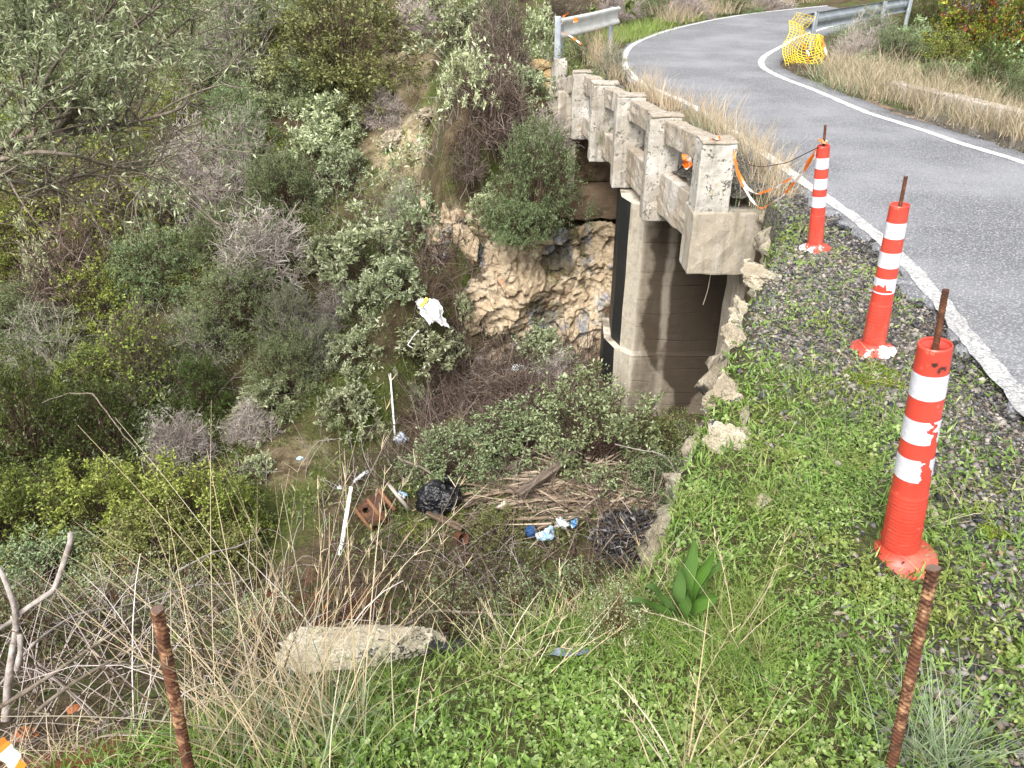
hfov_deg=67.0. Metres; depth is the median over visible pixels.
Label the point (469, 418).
evergreen shrub
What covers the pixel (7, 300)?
feathery shrub
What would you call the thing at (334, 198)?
green scrub
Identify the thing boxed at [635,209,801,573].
eroded embankment edge
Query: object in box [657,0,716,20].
dead shrub
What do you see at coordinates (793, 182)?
barrier tape
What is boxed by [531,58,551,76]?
rock
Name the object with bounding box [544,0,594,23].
bramble thicket
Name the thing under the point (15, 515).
leafy shrub
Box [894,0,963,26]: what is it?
evergreen shrub
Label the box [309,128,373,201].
silver leaf shrub
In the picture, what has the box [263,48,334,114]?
feathery shrub
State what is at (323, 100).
silver leaf shrub
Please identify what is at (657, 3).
feathery shrub
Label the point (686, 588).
broad leaf plant
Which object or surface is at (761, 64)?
road marking
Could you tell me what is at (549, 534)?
plastic scrap
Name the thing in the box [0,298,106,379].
feathery shrub
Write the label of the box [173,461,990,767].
grass
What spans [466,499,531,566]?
evergreen shrub
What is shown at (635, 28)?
verge grass
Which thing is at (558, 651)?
plastic sheet
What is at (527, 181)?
feathery shrub
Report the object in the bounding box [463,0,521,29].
feathery shrub
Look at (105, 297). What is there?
leafy shrub
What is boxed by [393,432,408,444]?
plastic bag
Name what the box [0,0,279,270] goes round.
olive tree
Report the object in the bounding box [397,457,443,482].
stick
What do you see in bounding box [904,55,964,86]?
feathery shrub
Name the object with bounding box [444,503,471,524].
leafy shrub
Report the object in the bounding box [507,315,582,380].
silver leaf shrub
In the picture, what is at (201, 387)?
evergreen shrub
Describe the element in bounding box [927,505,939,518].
rock
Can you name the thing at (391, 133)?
rock
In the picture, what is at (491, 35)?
bramble thicket
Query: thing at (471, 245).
rock
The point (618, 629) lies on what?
tall dry grass
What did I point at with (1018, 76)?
feathery shrub
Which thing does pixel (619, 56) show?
feathery shrub
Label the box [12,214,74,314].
silver leaf shrub
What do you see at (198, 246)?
feathery shrub
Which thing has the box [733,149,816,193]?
barrier tape
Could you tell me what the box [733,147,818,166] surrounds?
wire
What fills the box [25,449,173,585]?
leafy shrub
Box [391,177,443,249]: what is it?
silver leaf shrub
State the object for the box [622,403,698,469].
evergreen shrub
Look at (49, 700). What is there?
stick
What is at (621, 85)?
gravel
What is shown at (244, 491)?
leafy shrub
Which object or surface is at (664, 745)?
tall dry grass
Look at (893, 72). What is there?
dry grass
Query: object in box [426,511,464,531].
plank
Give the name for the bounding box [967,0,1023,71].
autumn shrub
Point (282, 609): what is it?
mastic shrub
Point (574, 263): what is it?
rock outcrop
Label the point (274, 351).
feathery shrub
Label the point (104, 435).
evergreen shrub
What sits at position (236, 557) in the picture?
evergreen shrub
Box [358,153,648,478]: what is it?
dead twigs
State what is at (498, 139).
bramble thicket
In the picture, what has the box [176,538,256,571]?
stick
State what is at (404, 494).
plastic scrap
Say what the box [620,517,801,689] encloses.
tall dry grass
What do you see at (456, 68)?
silver leaf shrub
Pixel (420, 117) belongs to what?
rock
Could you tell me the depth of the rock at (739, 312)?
4.32 m
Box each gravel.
[591,69,795,191]
[722,193,1023,767]
[773,30,1023,152]
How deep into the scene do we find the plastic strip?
7.11 m
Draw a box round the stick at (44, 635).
[0,578,249,686]
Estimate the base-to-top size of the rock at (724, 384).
0.196 m
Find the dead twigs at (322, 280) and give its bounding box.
[0,0,628,537]
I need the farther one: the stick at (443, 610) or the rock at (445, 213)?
the rock at (445, 213)
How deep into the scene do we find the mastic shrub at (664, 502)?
7.48 m
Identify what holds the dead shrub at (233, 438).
on the ground at (288, 450)
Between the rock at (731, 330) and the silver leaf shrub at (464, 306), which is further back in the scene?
the silver leaf shrub at (464, 306)
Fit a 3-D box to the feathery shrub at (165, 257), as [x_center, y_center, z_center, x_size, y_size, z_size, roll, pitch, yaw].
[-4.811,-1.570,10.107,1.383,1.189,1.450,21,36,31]
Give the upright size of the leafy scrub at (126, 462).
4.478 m
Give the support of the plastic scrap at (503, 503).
on the dead palm fronds
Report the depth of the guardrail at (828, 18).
16.26 m
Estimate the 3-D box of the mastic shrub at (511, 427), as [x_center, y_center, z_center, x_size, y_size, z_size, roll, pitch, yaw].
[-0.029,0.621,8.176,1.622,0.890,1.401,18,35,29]
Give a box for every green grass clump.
[136,617,471,767]
[816,600,1023,767]
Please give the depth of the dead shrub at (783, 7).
23.12 m
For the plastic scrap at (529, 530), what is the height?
0.083 m
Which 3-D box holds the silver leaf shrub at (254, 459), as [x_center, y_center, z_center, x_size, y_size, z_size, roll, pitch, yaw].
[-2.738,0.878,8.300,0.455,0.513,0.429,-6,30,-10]
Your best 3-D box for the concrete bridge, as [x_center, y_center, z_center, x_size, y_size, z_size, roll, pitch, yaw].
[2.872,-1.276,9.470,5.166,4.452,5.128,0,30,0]
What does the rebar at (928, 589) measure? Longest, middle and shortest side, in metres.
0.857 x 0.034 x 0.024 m
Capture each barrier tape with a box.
[0,737,25,767]
[562,31,581,44]
[682,154,692,169]
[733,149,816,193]
[734,150,815,208]
[802,43,809,64]
[821,38,826,55]
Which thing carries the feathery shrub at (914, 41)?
on the ground at (288, 450)
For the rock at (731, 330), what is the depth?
3.90 m
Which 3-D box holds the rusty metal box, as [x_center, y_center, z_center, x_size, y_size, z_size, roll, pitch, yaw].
[-1.267,1.212,7.498,0.511,0.465,0.334,-15,33,-24]
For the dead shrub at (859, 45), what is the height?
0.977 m
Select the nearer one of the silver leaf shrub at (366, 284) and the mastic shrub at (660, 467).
the mastic shrub at (660, 467)
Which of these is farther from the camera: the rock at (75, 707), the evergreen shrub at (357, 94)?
the evergreen shrub at (357, 94)
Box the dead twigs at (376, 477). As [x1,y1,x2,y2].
[287,389,665,628]
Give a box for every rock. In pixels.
[11,726,38,741]
[65,704,82,713]
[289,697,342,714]
[380,129,402,151]
[408,133,427,153]
[413,107,434,124]
[439,202,457,241]
[451,222,478,264]
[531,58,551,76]
[537,69,550,83]
[699,369,742,415]
[700,419,752,454]
[719,319,746,355]
[727,295,749,325]
[740,258,781,294]
[748,493,771,507]
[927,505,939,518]
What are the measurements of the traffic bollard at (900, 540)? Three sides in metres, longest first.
0.761 x 0.225 x 0.225 m
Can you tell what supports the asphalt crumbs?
on the road
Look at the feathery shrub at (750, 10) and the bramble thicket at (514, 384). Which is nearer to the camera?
the bramble thicket at (514, 384)
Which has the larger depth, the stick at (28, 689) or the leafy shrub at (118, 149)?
the leafy shrub at (118, 149)
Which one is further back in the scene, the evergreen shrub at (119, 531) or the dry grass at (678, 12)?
the dry grass at (678, 12)
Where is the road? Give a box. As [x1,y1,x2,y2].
[618,5,1023,414]
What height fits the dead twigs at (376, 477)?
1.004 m
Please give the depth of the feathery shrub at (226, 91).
11.39 m
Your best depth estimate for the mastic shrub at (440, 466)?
7.87 m
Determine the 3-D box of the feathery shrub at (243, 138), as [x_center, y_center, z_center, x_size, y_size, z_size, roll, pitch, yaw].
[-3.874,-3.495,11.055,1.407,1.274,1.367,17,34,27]
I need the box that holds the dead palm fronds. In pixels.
[412,430,678,579]
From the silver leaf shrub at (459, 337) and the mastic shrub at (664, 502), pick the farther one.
the silver leaf shrub at (459, 337)
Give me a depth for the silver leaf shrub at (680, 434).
8.13 m
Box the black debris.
[585,504,657,580]
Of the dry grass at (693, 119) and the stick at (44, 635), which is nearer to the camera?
the stick at (44, 635)
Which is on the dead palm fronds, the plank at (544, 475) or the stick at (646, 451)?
the plank at (544, 475)
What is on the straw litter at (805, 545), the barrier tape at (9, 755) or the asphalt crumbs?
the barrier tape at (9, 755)
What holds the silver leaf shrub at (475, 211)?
on the rock outcrop
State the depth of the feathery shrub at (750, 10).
21.86 m
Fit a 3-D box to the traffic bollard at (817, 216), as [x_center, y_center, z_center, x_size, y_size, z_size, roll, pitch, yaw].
[1.974,-1.191,4.970,0.200,0.677,0.200,-6,30,3]
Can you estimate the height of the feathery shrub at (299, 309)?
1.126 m
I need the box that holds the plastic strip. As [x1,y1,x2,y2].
[338,486,352,554]
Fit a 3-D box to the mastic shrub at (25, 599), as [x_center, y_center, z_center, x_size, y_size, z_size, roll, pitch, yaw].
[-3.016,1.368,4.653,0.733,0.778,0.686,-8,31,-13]
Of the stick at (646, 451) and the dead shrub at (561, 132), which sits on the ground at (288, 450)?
the stick at (646, 451)
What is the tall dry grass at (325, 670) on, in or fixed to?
on the ground at (288, 450)
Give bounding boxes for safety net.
[782,12,825,65]
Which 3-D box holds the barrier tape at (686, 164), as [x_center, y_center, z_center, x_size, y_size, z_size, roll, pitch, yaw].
[1.475,-1.883,6.556,0.071,0.130,0.112,-15,33,-24]
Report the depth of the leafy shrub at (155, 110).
11.62 m
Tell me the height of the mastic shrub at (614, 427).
1.324 m
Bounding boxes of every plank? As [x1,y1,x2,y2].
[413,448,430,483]
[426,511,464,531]
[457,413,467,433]
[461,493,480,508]
[506,428,564,470]
[516,449,581,496]
[559,497,591,506]
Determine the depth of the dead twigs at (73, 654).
3.28 m
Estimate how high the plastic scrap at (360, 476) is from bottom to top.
0.039 m
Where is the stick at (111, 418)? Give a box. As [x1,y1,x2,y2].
[92,393,136,448]
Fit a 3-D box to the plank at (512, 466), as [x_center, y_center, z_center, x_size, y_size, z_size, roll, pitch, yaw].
[0.264,0.683,8.182,0.084,0.030,0.886,24,42,35]
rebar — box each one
[150,604,194,767]
[822,125,826,146]
[886,564,941,767]
[898,176,907,206]
[932,289,949,349]
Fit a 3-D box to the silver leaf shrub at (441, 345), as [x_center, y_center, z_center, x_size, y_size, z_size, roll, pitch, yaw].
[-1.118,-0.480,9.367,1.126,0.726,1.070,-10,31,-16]
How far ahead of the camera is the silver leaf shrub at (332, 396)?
8.80 m
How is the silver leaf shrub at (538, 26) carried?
on the ground at (288, 450)
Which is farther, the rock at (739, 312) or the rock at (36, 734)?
the rock at (739, 312)
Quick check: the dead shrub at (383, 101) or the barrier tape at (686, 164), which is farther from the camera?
the dead shrub at (383, 101)
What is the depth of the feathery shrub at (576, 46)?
13.86 m
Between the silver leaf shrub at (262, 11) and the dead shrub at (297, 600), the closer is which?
the dead shrub at (297, 600)
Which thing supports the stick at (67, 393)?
on the evergreen shrub at (104, 435)
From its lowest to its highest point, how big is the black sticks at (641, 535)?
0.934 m
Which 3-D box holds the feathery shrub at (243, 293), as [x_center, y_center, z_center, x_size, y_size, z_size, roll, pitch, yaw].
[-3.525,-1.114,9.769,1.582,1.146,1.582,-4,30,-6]
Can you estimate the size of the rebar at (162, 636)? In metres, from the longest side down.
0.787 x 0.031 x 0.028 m
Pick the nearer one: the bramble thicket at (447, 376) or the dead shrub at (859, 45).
the bramble thicket at (447, 376)
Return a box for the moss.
[778,236,1014,540]
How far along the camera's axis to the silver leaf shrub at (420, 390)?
9.34 m
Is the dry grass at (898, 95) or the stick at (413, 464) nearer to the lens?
the stick at (413, 464)
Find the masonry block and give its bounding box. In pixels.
[550,58,566,80]
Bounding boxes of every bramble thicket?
[0,135,125,256]
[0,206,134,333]
[40,124,180,279]
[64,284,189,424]
[422,345,543,415]
[425,367,461,409]
[440,114,491,188]
[443,35,544,161]
[451,360,595,428]
[464,0,546,85]
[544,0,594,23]
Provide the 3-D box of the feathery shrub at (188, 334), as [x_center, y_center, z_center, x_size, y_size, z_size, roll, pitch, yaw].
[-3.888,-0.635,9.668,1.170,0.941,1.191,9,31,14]
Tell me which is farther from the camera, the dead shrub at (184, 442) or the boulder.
the dead shrub at (184, 442)
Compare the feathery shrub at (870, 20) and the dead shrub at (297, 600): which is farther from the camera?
the feathery shrub at (870, 20)
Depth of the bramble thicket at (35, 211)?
10.59 m
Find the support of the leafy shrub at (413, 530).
on the ground at (288, 450)
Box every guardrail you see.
[560,6,620,57]
[800,0,912,48]
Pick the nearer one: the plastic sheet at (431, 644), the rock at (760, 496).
the plastic sheet at (431, 644)
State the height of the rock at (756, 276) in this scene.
0.181 m
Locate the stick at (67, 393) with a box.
[42,393,91,402]
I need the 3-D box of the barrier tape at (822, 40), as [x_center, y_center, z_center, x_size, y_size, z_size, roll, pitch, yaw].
[5.682,-5.990,13.910,0.073,0.390,0.530,-9,31,-15]
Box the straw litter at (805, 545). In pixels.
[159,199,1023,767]
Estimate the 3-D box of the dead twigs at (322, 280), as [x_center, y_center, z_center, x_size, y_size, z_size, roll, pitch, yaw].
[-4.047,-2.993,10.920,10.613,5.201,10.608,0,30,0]
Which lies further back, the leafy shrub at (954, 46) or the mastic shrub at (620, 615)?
the leafy shrub at (954, 46)
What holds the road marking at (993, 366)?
on the road
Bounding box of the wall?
[887,81,1023,152]
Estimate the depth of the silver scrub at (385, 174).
10.34 m
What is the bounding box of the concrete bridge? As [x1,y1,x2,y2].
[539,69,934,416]
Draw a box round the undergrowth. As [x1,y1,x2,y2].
[0,0,638,664]
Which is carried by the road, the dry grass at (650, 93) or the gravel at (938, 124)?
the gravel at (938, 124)
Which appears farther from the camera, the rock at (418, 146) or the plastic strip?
the rock at (418, 146)
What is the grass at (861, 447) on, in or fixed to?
on the ground at (288, 450)
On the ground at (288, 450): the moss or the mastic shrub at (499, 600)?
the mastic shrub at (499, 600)
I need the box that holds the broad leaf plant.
[627,539,727,621]
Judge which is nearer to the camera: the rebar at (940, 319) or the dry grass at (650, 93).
the rebar at (940, 319)
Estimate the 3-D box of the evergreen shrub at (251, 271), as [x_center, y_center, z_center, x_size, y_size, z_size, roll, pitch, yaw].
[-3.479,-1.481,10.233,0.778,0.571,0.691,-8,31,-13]
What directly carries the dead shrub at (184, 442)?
on the ground at (288, 450)
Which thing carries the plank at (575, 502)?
on the dead palm fronds
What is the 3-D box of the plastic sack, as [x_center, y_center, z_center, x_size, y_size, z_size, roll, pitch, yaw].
[-0.948,-0.857,9.211,0.415,0.376,0.235,0,30,0]
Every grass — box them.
[0,374,570,767]
[0,475,712,767]
[5,641,438,767]
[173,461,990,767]
[255,476,716,745]
[412,554,625,679]
[566,22,815,214]
[599,7,716,43]
[609,602,831,767]
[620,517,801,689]
[644,0,821,23]
[646,197,1023,618]
[674,103,806,218]
[790,18,1022,95]
[800,55,1023,137]
[805,37,1023,141]
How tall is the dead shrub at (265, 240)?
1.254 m
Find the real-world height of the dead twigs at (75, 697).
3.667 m
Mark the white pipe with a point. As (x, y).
(391, 390)
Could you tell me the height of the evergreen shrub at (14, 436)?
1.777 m
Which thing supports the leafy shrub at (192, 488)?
on the ground at (288, 450)
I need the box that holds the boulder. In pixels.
[275,624,445,674]
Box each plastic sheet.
[424,638,476,653]
[549,647,590,655]
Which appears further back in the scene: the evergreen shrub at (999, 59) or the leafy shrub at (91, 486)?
the evergreen shrub at (999, 59)
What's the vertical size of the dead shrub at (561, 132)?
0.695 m
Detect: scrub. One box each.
[0,0,563,485]
[0,25,353,576]
[9,0,555,476]
[13,0,613,259]
[513,0,1006,23]
[859,0,1023,95]
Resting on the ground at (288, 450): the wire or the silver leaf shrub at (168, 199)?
the silver leaf shrub at (168, 199)
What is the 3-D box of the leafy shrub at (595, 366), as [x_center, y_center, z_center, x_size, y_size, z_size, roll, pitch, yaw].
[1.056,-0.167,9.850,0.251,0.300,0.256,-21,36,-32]
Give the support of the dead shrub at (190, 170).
on the ground at (288, 450)
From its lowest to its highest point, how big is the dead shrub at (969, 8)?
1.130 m
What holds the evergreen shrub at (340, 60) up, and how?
on the ground at (288, 450)
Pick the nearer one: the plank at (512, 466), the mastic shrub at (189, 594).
the mastic shrub at (189, 594)
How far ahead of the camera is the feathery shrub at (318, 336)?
9.34 m
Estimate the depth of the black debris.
6.92 m
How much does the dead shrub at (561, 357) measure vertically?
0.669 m
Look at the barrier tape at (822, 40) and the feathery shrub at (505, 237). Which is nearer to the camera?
the feathery shrub at (505, 237)
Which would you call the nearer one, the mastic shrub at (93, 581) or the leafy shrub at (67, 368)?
the mastic shrub at (93, 581)
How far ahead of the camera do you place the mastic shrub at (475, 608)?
6.14 m
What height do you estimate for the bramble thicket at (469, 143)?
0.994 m
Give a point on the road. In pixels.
(964, 240)
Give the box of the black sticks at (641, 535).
[541,464,665,572]
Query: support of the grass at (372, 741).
on the ground at (288, 450)
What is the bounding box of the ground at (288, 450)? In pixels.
[0,0,1023,767]
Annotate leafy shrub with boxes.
[0,197,48,282]
[0,449,104,584]
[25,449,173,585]
[38,253,152,352]
[45,338,121,401]
[65,122,151,172]
[95,446,260,578]
[132,80,209,139]
[202,469,276,565]
[394,518,434,547]
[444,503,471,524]
[590,362,598,377]
[903,26,979,70]
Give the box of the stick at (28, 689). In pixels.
[0,614,143,708]
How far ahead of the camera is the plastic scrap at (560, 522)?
7.15 m
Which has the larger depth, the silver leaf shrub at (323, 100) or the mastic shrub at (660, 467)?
the silver leaf shrub at (323, 100)
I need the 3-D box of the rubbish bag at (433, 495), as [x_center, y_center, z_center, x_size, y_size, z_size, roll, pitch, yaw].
[-0.714,1.053,7.523,0.498,0.350,0.357,0,30,0]
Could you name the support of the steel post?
on the ground at (288, 450)
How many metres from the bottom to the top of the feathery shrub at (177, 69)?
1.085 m
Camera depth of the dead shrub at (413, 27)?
12.47 m
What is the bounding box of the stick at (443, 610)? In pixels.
[397,609,548,625]
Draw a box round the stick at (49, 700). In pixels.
[34,644,140,714]
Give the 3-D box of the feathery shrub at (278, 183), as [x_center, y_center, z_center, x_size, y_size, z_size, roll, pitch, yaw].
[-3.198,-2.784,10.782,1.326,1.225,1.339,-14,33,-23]
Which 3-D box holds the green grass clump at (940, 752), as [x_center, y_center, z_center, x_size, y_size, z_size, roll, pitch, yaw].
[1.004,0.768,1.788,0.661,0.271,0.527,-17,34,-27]
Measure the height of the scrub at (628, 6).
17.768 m
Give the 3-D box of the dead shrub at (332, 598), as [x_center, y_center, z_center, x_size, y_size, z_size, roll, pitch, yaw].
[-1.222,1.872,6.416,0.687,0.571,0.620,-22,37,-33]
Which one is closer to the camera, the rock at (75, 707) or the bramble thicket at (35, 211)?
the rock at (75, 707)
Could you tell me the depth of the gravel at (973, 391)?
3.29 m
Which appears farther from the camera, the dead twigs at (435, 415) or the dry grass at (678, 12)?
the dry grass at (678, 12)
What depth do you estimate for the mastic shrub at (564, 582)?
6.34 m
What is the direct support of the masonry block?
on the ground at (288, 450)
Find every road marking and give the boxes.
[621,5,1023,415]
[758,24,1023,163]
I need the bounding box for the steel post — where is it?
[554,16,560,58]
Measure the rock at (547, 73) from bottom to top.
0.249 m
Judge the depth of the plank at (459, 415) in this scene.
8.68 m
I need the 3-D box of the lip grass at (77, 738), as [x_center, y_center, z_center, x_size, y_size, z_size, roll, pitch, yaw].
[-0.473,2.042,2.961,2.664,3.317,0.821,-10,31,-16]
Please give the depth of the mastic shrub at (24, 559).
6.87 m
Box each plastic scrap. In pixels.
[353,468,371,482]
[398,491,406,498]
[495,501,508,509]
[525,525,537,538]
[535,525,555,540]
[556,516,570,528]
[570,518,577,527]
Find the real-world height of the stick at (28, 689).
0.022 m
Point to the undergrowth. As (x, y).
(368, 252)
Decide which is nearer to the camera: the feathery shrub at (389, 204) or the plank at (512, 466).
the plank at (512, 466)
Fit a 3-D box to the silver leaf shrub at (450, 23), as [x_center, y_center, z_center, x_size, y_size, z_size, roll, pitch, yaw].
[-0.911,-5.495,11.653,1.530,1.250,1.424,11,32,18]
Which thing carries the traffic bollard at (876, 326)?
on the ground at (288, 450)
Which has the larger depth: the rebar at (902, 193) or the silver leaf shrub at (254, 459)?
the silver leaf shrub at (254, 459)
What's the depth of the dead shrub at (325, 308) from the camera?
9.66 m
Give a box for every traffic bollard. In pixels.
[799,144,830,253]
[849,201,909,358]
[874,336,953,579]
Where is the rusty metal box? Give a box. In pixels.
[354,484,410,531]
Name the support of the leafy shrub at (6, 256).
on the ground at (288, 450)
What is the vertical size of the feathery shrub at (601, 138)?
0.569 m
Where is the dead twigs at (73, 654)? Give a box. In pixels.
[0,519,630,754]
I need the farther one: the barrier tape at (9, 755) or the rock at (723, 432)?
the rock at (723, 432)
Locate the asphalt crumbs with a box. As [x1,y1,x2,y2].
[792,194,1023,454]
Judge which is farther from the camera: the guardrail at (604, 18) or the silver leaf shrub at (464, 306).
the guardrail at (604, 18)
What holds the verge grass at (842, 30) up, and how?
on the ground at (288, 450)
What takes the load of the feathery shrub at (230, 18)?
on the ground at (288, 450)
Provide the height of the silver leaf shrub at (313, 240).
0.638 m
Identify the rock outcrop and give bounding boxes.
[420,198,614,373]
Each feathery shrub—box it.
[0,272,64,353]
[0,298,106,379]
[85,215,202,313]
[151,300,248,382]
[158,37,240,112]
[177,242,293,354]
[178,192,247,270]
[182,0,302,82]
[190,98,304,187]
[191,67,284,156]
[239,313,324,422]
[240,141,323,232]
[243,274,335,361]
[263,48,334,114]
[277,313,344,381]
[379,175,423,225]
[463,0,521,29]
[472,97,608,260]
[485,191,557,248]
[563,32,596,62]
[587,41,636,79]
[598,109,613,142]
[628,0,672,22]
[706,0,766,15]
[825,1,908,51]
[862,22,933,68]
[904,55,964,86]
[988,58,1023,105]
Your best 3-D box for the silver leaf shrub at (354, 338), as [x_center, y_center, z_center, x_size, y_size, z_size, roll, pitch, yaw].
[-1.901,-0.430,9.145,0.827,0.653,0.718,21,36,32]
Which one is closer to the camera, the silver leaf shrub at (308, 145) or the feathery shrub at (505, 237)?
the feathery shrub at (505, 237)
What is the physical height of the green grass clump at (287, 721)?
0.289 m
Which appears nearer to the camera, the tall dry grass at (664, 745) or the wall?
the tall dry grass at (664, 745)
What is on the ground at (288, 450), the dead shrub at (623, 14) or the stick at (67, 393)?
the dead shrub at (623, 14)
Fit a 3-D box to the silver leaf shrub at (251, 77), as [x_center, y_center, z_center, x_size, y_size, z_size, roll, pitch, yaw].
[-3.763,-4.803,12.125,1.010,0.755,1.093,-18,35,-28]
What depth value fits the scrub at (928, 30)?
12.38 m
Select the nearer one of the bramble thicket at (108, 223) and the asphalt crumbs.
the asphalt crumbs
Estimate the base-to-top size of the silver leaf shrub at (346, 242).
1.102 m
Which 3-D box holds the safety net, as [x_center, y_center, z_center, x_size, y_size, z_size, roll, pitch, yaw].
[5.386,-6.142,13.991,0.852,0.947,2.379,11,32,19]
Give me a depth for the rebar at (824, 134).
4.76 m
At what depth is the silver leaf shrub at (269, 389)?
9.01 m
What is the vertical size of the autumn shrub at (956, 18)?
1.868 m
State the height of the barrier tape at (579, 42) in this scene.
0.140 m
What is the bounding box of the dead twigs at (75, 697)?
[0,460,631,761]
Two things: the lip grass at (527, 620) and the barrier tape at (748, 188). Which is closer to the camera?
the lip grass at (527, 620)
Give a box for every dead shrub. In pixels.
[140,403,229,477]
[142,95,235,200]
[159,158,253,229]
[205,192,313,295]
[214,391,282,450]
[234,567,362,633]
[297,277,361,334]
[325,576,392,623]
[346,85,412,130]
[394,0,450,37]
[528,346,592,393]
[529,101,582,156]
[590,0,652,21]
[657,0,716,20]
[743,0,798,9]
[829,11,882,62]
[939,0,1018,19]
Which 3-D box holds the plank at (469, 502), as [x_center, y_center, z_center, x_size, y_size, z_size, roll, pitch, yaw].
[-0.397,1.149,7.614,0.224,0.033,0.070,-32,40,-18]
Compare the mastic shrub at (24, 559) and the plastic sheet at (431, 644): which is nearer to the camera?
the plastic sheet at (431, 644)
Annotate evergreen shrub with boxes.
[0,338,105,498]
[30,348,163,488]
[66,491,236,597]
[157,345,236,428]
[184,516,276,589]
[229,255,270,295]
[231,0,434,96]
[329,42,402,122]
[435,407,488,443]
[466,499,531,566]
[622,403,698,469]
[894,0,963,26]
[949,31,1023,93]
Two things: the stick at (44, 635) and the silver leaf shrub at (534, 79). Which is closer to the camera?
the stick at (44, 635)
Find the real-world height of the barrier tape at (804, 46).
0.439 m
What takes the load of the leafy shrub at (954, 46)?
on the ground at (288, 450)
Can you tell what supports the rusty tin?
on the ground at (288, 450)
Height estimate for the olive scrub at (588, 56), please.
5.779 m
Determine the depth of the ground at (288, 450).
6.82 m
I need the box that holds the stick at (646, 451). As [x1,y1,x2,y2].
[615,444,674,470]
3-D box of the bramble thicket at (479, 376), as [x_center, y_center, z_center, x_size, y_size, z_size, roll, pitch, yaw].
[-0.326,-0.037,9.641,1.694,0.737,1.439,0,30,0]
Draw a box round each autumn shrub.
[914,0,1022,65]
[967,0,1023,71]
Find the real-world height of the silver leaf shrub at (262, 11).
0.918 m
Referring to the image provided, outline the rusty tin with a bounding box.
[453,531,468,544]
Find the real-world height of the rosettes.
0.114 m
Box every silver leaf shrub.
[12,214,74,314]
[134,157,200,241]
[210,0,296,33]
[232,372,304,428]
[237,442,276,484]
[241,52,300,100]
[282,107,353,179]
[295,233,342,278]
[296,88,367,147]
[304,198,407,296]
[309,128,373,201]
[312,363,391,443]
[323,322,384,378]
[331,265,397,325]
[364,255,427,305]
[390,317,465,381]
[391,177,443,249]
[401,0,503,57]
[407,381,433,413]
[437,28,502,111]
[447,326,470,358]
[454,291,476,323]
[464,182,502,223]
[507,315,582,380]
[514,62,558,105]
[522,0,555,50]
[660,418,695,468]
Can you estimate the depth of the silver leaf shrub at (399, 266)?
9.23 m
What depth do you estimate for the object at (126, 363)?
9.10 m
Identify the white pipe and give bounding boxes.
[390,373,395,434]
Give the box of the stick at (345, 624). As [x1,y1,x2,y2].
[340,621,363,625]
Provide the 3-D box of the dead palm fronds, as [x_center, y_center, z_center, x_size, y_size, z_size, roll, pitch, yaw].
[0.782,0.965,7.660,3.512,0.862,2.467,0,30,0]
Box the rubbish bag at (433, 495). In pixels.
[414,474,463,513]
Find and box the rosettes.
[164,346,1023,767]
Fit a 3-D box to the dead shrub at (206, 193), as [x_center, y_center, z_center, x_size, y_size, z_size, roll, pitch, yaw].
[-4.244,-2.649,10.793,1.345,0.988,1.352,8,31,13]
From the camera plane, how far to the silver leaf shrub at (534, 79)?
10.12 m
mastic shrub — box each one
[0,518,128,599]
[0,563,80,652]
[43,543,163,621]
[139,557,249,634]
[208,584,308,651]
[389,419,511,509]
[395,573,513,641]
[438,393,581,490]
[467,562,557,639]
[514,356,666,503]
[519,553,611,617]
[577,569,654,658]
[620,448,681,516]
[650,497,668,517]
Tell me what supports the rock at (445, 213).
on the ground at (288, 450)
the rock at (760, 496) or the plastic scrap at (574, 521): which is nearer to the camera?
the rock at (760, 496)
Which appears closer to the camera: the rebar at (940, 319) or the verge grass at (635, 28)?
the rebar at (940, 319)
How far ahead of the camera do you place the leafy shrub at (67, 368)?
9.30 m
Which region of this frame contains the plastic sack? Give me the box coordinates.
[415,298,448,327]

